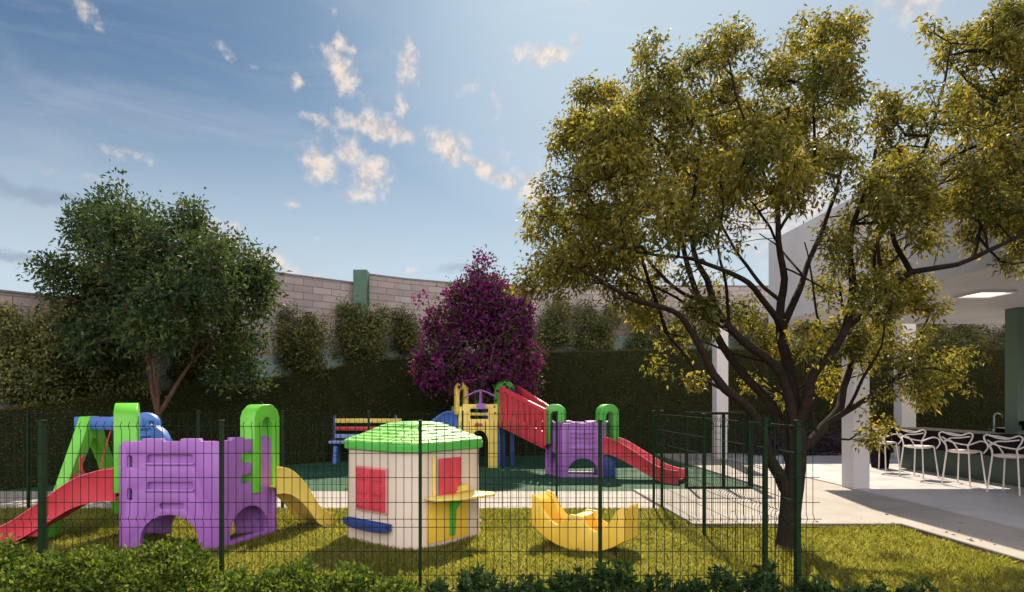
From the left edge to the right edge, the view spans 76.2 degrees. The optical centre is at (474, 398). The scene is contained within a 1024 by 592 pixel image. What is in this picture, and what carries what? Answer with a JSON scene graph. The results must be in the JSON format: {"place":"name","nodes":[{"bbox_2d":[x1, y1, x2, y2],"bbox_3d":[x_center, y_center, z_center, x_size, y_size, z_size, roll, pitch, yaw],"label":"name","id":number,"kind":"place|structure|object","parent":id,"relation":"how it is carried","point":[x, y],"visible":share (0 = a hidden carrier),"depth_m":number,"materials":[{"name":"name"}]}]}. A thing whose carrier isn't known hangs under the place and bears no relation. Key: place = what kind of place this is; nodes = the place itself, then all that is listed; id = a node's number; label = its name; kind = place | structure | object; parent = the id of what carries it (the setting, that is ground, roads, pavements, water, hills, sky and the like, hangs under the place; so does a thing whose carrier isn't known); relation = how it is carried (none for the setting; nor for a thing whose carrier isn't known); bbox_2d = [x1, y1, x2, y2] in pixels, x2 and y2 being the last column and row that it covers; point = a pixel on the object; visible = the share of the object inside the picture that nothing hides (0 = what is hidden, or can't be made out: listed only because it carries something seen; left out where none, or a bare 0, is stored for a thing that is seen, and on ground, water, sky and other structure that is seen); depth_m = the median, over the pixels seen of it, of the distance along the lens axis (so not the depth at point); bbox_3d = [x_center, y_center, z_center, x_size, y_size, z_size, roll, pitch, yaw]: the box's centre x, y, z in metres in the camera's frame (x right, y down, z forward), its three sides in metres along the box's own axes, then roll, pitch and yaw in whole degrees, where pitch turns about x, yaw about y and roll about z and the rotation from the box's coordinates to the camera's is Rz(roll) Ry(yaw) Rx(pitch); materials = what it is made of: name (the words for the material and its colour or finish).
{"place":"outdoors","nodes":[
{"label":"outdoors","id":0,"kind":"place"},
{"bbox_2d":[0,491,659,508],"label":"path","id":1,"kind":"structure","parent":0,"point":[330,496],"depth_m":10.89,"materials":[{"name":"concrete"}]},
{"bbox_2d":[0,411,654,507],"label":"fence","id":2,"kind":"object","parent":1,"relation":"on","point":[28,456],"visible":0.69,"depth_m":10.02,"materials":[{"name":"green metal"}]},
{"bbox_2d":[1,455,761,490],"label":"rubber floor","id":3,"kind":"structure","parent":0,"point":[328,471],"depth_m":13.76,"materials":[{"name":"green rubber"}]},
{"bbox_2d":[15,159,292,420],"bbox_3d":[-6.519,-1.495,13.128,5.811,6.428,3.699,0,0,28],"label":"dark leafy tree","id":4,"kind":"object","parent":3,"relation":"on","point":[151,279],"visible":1,"depth_m":12.46,"materials":[{"name":"green plant"}]},
{"bbox_2d":[329,415,401,463],"bbox_3d":[-2.861,1.077,17.201,1.908,1.247,0.598,0,0,0],"label":"slatted bench","id":5,"kind":"object","parent":3,"relation":"on","point":[372,420],"visible":0.46,"depth_m":17.40,"materials":[{"name":"multicoloured plastic"}]},
{"bbox_2d":[401,244,550,464],"bbox_3d":[0.051,-1.083,16.967,3.903,5.585,3.128,0,0,0],"label":"flowering tree","id":6,"kind":"object","parent":3,"relation":"on","point":[496,325],"visible":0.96,"depth_m":16.34,"materials":[{"name":"purple plant"}]},
{"bbox_2d":[685,412,752,488],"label":"gate","id":7,"kind":"structure","parent":3,"relation":"on","point":[723,414],"depth_m":12.18,"materials":[{"name":"green metal"}]},
{"bbox_2d":[0,506,1023,591],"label":"lawn","id":8,"kind":"structure","parent":0,"point":[556,547],"depth_m":7.38,"materials":[{"name":"plant"}]},
{"bbox_2d":[0,532,35,590],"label":"box shrub","id":9,"kind":"object","parent":8,"relation":"on","point":[7,556],"visible":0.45,"depth_m":4.93,"materials":[{"name":"green plant"}]},
{"bbox_2d":[0,544,94,591],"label":"box shrub","id":10,"kind":"object","parent":8,"relation":"on","point":[36,576],"visible":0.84,"depth_m":4.65,"materials":[{"name":"green plant"}]},
{"bbox_2d":[48,543,156,591],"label":"box shrub","id":11,"kind":"object","parent":8,"relation":"on","point":[106,562],"visible":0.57,"depth_m":4.77,"materials":[{"name":"green plant"}]},
{"bbox_2d":[105,529,222,591],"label":"box shrub","id":12,"kind":"object","parent":8,"relation":"on","point":[174,567],"visible":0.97,"depth_m":4.71,"materials":[{"name":"green plant"}]},
{"bbox_2d":[0,403,333,548],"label":"play tower","id":13,"kind":"structure","parent":8,"relation":"on","point":[258,440],"depth_m":7.45,"materials":[{"name":"purple plastic"}]},
{"bbox_2d":[196,561,265,591],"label":"box shrub","id":14,"kind":"object","parent":8,"relation":"on","point":[238,580],"visible":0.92,"depth_m":4.64,"materials":[{"name":"green plant"}]},
{"bbox_2d":[246,551,328,591],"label":"box shrub","id":15,"kind":"object","parent":8,"relation":"on","point":[293,577],"visible":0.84,"depth_m":4.77,"materials":[{"name":"green plant"}]},
{"bbox_2d":[313,558,386,591],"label":"box shrub","id":16,"kind":"object","parent":8,"relation":"on","point":[349,578],"visible":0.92,"depth_m":4.68,"materials":[{"name":"green plant"}]},
{"bbox_2d":[366,569,430,591],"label":"box shrub","id":17,"kind":"object","parent":8,"relation":"on","point":[394,584],"visible":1,"depth_m":4.62,"materials":[{"name":"green plant"}]},
{"bbox_2d":[0,420,821,590],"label":"fence","id":18,"kind":"object","parent":8,"relation":"on","point":[42,502],"visible":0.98,"depth_m":5.64,"materials":[{"name":"green metal"}]},
{"bbox_2d":[342,421,494,549],"bbox_3d":[-0.648,0.995,8.024,1.840,1.410,1.664,0,0,42],"label":"playhouse","id":19,"kind":"object","parent":8,"relation":"on","point":[390,440],"visible":0.91,"depth_m":7.52,"materials":[{"name":"beige plastic"}]},
{"bbox_2d":[356,465,387,514],"bbox_3d":[-1.200,1.061,7.580,0.542,0.528,0.022,0,0,41],"label":"window frame","id":20,"kind":"structure","parent":19,"relation":"in","point":[386,470],"depth_m":7.41,"materials":[{"name":"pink plastic"}]},
{"bbox_2d":[432,456,435,496],"bbox_3d":[-0.461,0.899,7.439,0.020,0.481,0.042,0,0,42],"label":"window frame","id":21,"kind":"structure","parent":19,"relation":"in","point":[434,457],"depth_m":7.43,"materials":[{"name":"yellow plastic"}]},
{"bbox_2d":[427,500,467,543],"bbox_3d":[-0.311,1.425,7.606,0.018,0.450,0.673,0,0,42],"label":"door","id":22,"kind":"structure","parent":19,"relation":"in","point":[462,511],"depth_m":7.54,"materials":[{"name":"yellow plastic"}]},
{"bbox_2d":[411,576,454,591],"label":"pittosporum shrub","id":23,"kind":"object","parent":8,"relation":"on","point":[435,586],"visible":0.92,"depth_m":4.78,"materials":[{"name":"green plant"}]},
{"bbox_2d":[450,560,500,591],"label":"pittosporum shrub","id":24,"kind":"object","parent":8,"relation":"on","point":[481,580],"visible":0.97,"depth_m":4.87,"materials":[{"name":"green plant"}]},
{"bbox_2d":[488,575,520,591],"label":"pittosporum shrub","id":25,"kind":"object","parent":8,"relation":"on","point":[503,587],"visible":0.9,"depth_m":4.87,"materials":[{"name":"green plant"}]},
{"bbox_2d":[509,571,560,591],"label":"pittosporum shrub","id":26,"kind":"object","parent":8,"relation":"on","point":[528,585],"visible":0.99,"depth_m":4.83,"materials":[{"name":"green plant"}]},
{"bbox_2d":[544,563,599,591],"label":"pittosporum shrub","id":27,"kind":"object","parent":8,"relation":"on","point":[575,582],"visible":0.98,"depth_m":4.95,"materials":[{"name":"green plant"}]},
{"bbox_2d":[532,490,637,552],"bbox_3d":[1.244,1.404,7.420,1.120,0.593,0.482,0,0,34],"label":"seesaw","id":28,"kind":"object","parent":8,"relation":"on","point":[567,538],"visible":0.79,"depth_m":7.26,"materials":[{"name":"yellow plastic"}]},
{"bbox_2d":[586,558,645,591],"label":"pittosporum shrub","id":29,"kind":"object","parent":8,"relation":"on","point":[611,579],"visible":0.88,"depth_m":4.94,"materials":[{"name":"green plant"}]},
{"bbox_2d":[631,566,688,591],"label":"pittosporum shrub","id":30,"kind":"object","parent":8,"relation":"on","point":[665,586],"visible":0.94,"depth_m":4.88,"materials":[{"name":"green plant"}]},
{"bbox_2d":[672,575,704,591],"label":"pittosporum shrub","id":31,"kind":"object","parent":8,"relation":"on","point":[696,586],"visible":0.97,"depth_m":4.88,"materials":[{"name":"green plant"}]},
{"bbox_2d":[416,511,1022,591],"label":"leaf litter","id":32,"kind":"object","parent":8,"relation":"on","point":[873,560],"visible":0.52,"depth_m":6.96,"materials":[{"name":"plant"}]},
{"bbox_2d":[687,564,756,591],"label":"pittosporum shrub","id":33,"kind":"object","parent":8,"relation":"on","point":[728,583],"visible":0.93,"depth_m":4.89,"materials":[{"name":"green plant"}]},
{"bbox_2d":[657,411,801,574],"bbox_3d":[2.849,0.969,7.847,0.104,1.562,4.414,0,0,0],"label":"side fence","id":34,"kind":"object","parent":8,"relation":"on","point":[764,483],"visible":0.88,"depth_m":7.43,"materials":[{"name":"green metal"}]},
{"bbox_2d":[503,0,1023,549],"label":"tree","id":35,"kind":"object","parent":8,"relation":"on","point":[717,176],"visible":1,"depth_m":6.98,"materials":[{"name":"green plant"}]},
{"bbox_2d":[740,558,789,591],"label":"pittosporum shrub","id":36,"kind":"object","parent":8,"relation":"on","point":[758,581],"visible":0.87,"depth_m":5.00,"materials":[{"name":"green plant"}]},
{"bbox_2d":[784,576,837,591],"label":"pittosporum shrub","id":37,"kind":"object","parent":8,"relation":"on","point":[804,585],"visible":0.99,"depth_m":4.89,"materials":[{"name":"green plant"}]},
{"bbox_2d":[830,579,855,591],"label":"pittosporum shrub","id":38,"kind":"object","parent":8,"relation":"on","point":[838,589],"visible":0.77,"depth_m":4.87,"materials":[{"name":"green plant"}]},
{"bbox_2d":[695,524,1023,564],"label":"kerb","id":39,"kind":"structure","parent":8,"relation":"on","point":[958,542],"depth_m":8.11,"materials":[{"name":"grey concrete"}]},
{"bbox_2d":[845,578,907,591],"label":"pittosporum shrub","id":40,"kind":"object","parent":8,"relation":"on","point":[879,588],"visible":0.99,"depth_m":4.80,"materials":[{"name":"green plant"}]},
{"bbox_2d":[898,577,938,591],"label":"pittosporum shrub","id":41,"kind":"object","parent":8,"relation":"on","point":[914,588],"visible":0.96,"depth_m":4.81,"materials":[{"name":"green plant"}]},
{"bbox_2d":[0,0,1023,295],"label":"sky","id":42,"kind":"structure","parent":0,"point":[396,138],"materials":[{"name":"blue"}]},
{"bbox_2d":[431,381,684,483],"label":"play castle","id":43,"kind":"structure","parent":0,"point":[521,403],"depth_m":14.49,"materials":[{"name":"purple plastic"}]},
{"bbox_2d":[655,454,838,487],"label":"patio","id":44,"kind":"structure","parent":0,"point":[744,473],"depth_m":15.11,"materials":[{"name":"concrete"}]},
{"bbox_2d":[633,486,1023,559],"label":"pavement","id":45,"kind":"structure","parent":0,"point":[839,505],"depth_m":9.34,"materials":[{"name":"concrete"}]},
{"bbox_2d":[709,453,1023,529],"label":"terrace floor","id":46,"kind":"structure","parent":0,"point":[995,503],"depth_m":11.65,"materials":[{"name":"grey concrete"}]},
{"bbox_2d":[742,430,781,455],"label":"shrub","id":47,"kind":"object","parent":46,"relation":"on","point":[757,443],"visible":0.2,"depth_m":18.62,"materials":[{"name":"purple plant"}]},
{"bbox_2d":[807,428,835,455],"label":"shrub","id":48,"kind":"object","parent":46,"relation":"on","point":[818,448],"visible":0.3,"depth_m":18.53,"materials":[{"name":"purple plant"}]},
{"bbox_2d":[819,424,841,455],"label":"shrub","id":49,"kind":"object","parent":46,"relation":"on","point":[838,445],"visible":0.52,"depth_m":18.53,"materials":[{"name":"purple plant"}]},
{"bbox_2d":[712,114,1023,488],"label":"pavilion","id":50,"kind":"structure","parent":46,"relation":"on","point":[1006,310],"depth_m":12.50,"materials":[{"name":"white paint"}]},
{"bbox_2d":[953,289,1017,297],"bbox_3d":[8.420,-1.724,10.750,0.600,0.049,0.600,0,0,0],"label":"ceiling light","id":51,"kind":"object","parent":50,"relation":"attached to","point":[985,293],"visible":1,"depth_m":10.71,"materials":[{"name":"white paint"}]},
{"bbox_2d":[1019,421,1023,430],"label":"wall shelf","id":52,"kind":"object","parent":50,"relation":"attached to","point":[1021,423],"depth_m":12.46,"materials":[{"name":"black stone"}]},
{"bbox_2d":[870,427,901,471],"bbox_3d":[9.186,1.125,14.694,0.547,1.014,0.628,0,0,-24],"label":"bar stool","id":53,"kind":"object","parent":46,"relation":"on","point":[890,442],"visible":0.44,"depth_m":14.55,"materials":[{"name":"white plastic"}]},
{"bbox_2d":[896,428,940,478],"bbox_3d":[9.156,1.125,13.444,0.547,1.014,0.628,0,0,-24],"label":"bar stool","id":54,"kind":"object","parent":46,"relation":"on","point":[921,446],"visible":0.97,"depth_m":13.33,"materials":[{"name":"white plastic"}]},
{"bbox_2d":[886,427,1023,486],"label":"bar counter","id":55,"kind":"object","parent":46,"relation":"on","point":[996,474],"visible":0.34,"depth_m":13.34,"materials":[{"name":"stone"}]},
{"bbox_2d":[987,412,1002,431],"bbox_3d":[10.542,0.484,13.198,0.342,0.411,0.064,0,0,0],"label":"faucet","id":56,"kind":"object","parent":55,"relation":"on","point":[993,429],"visible":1,"depth_m":13.19,"materials":[{"name":"metal"}]},
{"bbox_2d":[995,427,1004,432],"bbox_3d":[10.799,0.640,13.080,0.470,0.096,0.340,0,0,0],"label":"sink box","id":57,"kind":"object","parent":55,"relation":"on","point":[1000,429],"visible":0.36,"depth_m":13.12,"materials":[{"name":"black metal"}]},
{"bbox_2d":[938,431,988,486],"bbox_3d":[9.186,1.125,12.244,0.547,1.014,0.628,0,0,-24],"label":"bar stool","id":58,"kind":"object","parent":46,"relation":"on","point":[963,451],"visible":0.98,"depth_m":12.14,"materials":[{"name":"white plastic"}]},
{"bbox_2d":[983,434,1023,495],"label":"bar stool","id":59,"kind":"object","parent":46,"relation":"on","point":[1017,456],"visible":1,"depth_m":11.22,"materials":[{"name":"white plastic"}]},
{"bbox_2d":[870,443,892,467],"bbox_3d":[9.520,1.362,15.300,0.380,0.584,0.380,0,0,0],"label":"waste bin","id":60,"kind":"object","parent":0,"point":[874,455],"visible":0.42,"depth_m":15.16,"materials":[{"name":"black metal"}]},
{"label":"ground","id":61,"kind":"structure","parent":0,"visible":0},
{"bbox_2d":[0,344,1004,490],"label":"hedge","id":62,"kind":"object","parent":61,"relation":"on","point":[583,383],"visible":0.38,"depth_m":19.29,"materials":[{"name":"green plant"}]},
{"bbox_2d":[0,269,1004,409],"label":"boundary wall","id":63,"kind":"structure","parent":61,"relation":"on","point":[318,295],"depth_m":18.51,"materials":[{"name":"concrete"}]},
{"bbox_2d":[0,294,78,407],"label":"climbing shrub","id":64,"kind":"object","parent":63,"relation":"attached to","point":[41,383],"visible":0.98,"depth_m":12.81,"materials":[{"name":"green plant"}]},
{"bbox_2d":[41,307,165,404],"bbox_3d":[-8.192,-0.146,14.021,3.143,3.694,1.609,0,0,0],"label":"climbing shrub","id":65,"kind":"object","parent":63,"relation":"attached to","point":[87,382],"visible":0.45,"depth_m":13.79,"materials":[{"name":"green plant"}]},
{"bbox_2d":[156,324,262,390],"bbox_3d":[-6.427,-0.181,15.664,2.720,3.767,1.582,0,0,0],"label":"climbing shrub","id":66,"kind":"object","parent":63,"relation":"attached to","point":[195,371],"visible":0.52,"depth_m":15.42,"materials":[{"name":"green plant"}]},
{"bbox_2d":[269,297,336,382],"bbox_3d":[-4.622,-0.490,17.119,1.771,4.382,1.614,0,0,36],"label":"climbing shrub","id":67,"kind":"object","parent":63,"relation":"attached to","point":[297,346],"visible":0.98,"depth_m":16.99,"materials":[{"name":"green plant"}]},
{"bbox_2d":[325,293,400,366],"bbox_3d":[-3.246,-0.606,18.290,2.316,4.622,1.653,0,0,0],"label":"climbing shrub","id":68,"kind":"object","parent":63,"relation":"attached to","point":[349,333],"visible":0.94,"depth_m":18.05,"materials":[{"name":"green plant"}]},
{"bbox_2d":[384,302,425,357],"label":"climbing shrub","id":69,"kind":"object","parent":63,"relation":"attached to","point":[405,330],"visible":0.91,"depth_m":19.00,"materials":[{"name":"green plant"}]},
{"bbox_2d":[533,295,580,350],"bbox_3d":[2.546,-0.819,20.894,1.732,5.042,1.458,0,0,0],"label":"climbing shrub","id":70,"kind":"object","parent":63,"relation":"attached to","point":[560,334],"visible":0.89,"depth_m":20.73,"materials":[{"name":"green plant"}]},
{"bbox_2d":[567,295,626,351],"bbox_3d":[3.983,-0.852,21.047,2.286,5.107,1.489,0,0,0],"label":"climbing shrub","id":71,"kind":"object","parent":63,"relation":"attached to","point":[601,327],"visible":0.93,"depth_m":21.00,"materials":[{"name":"green plant"}]},
{"bbox_2d":[622,302,704,350],"bbox_3d":[6.194,-0.725,21.361,2.871,4.857,1.564,0,0,0],"label":"climbing shrub","id":72,"kind":"object","parent":63,"relation":"attached to","point":[643,340],"visible":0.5,"depth_m":21.24,"materials":[{"name":"green plant"}]},
{"bbox_2d":[699,294,792,347],"bbox_3d":[8.923,-0.907,21.576,3.413,5.217,1.631,0,0,0],"label":"climbing shrub","id":73,"kind":"object","parent":63,"relation":"attached to","point":[750,334],"visible":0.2,"depth_m":21.41,"materials":[{"name":"green plant"}]},
{"bbox_2d":[800,324,892,348],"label":"climbing shrub","id":74,"kind":"object","parent":63,"relation":"attached to","point":[840,346],"visible":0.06,"depth_m":21.47,"materials":[{"name":"green plant"}]},
{"bbox_2d":[916,324,1002,349],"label":"climbing shrub","id":75,"kind":"object","parent":63,"relation":"attached to","point":[954,339],"visible":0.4,"depth_m":21.31,"materials":[{"name":"green plant"}]},
{"bbox_2d":[993,324,1004,347],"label":"climbing shrub","id":76,"kind":"object","parent":63,"relation":"attached to","point":[1003,331],"visible":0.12,"depth_m":21.52,"materials":[{"name":"green plant"}]}
]}

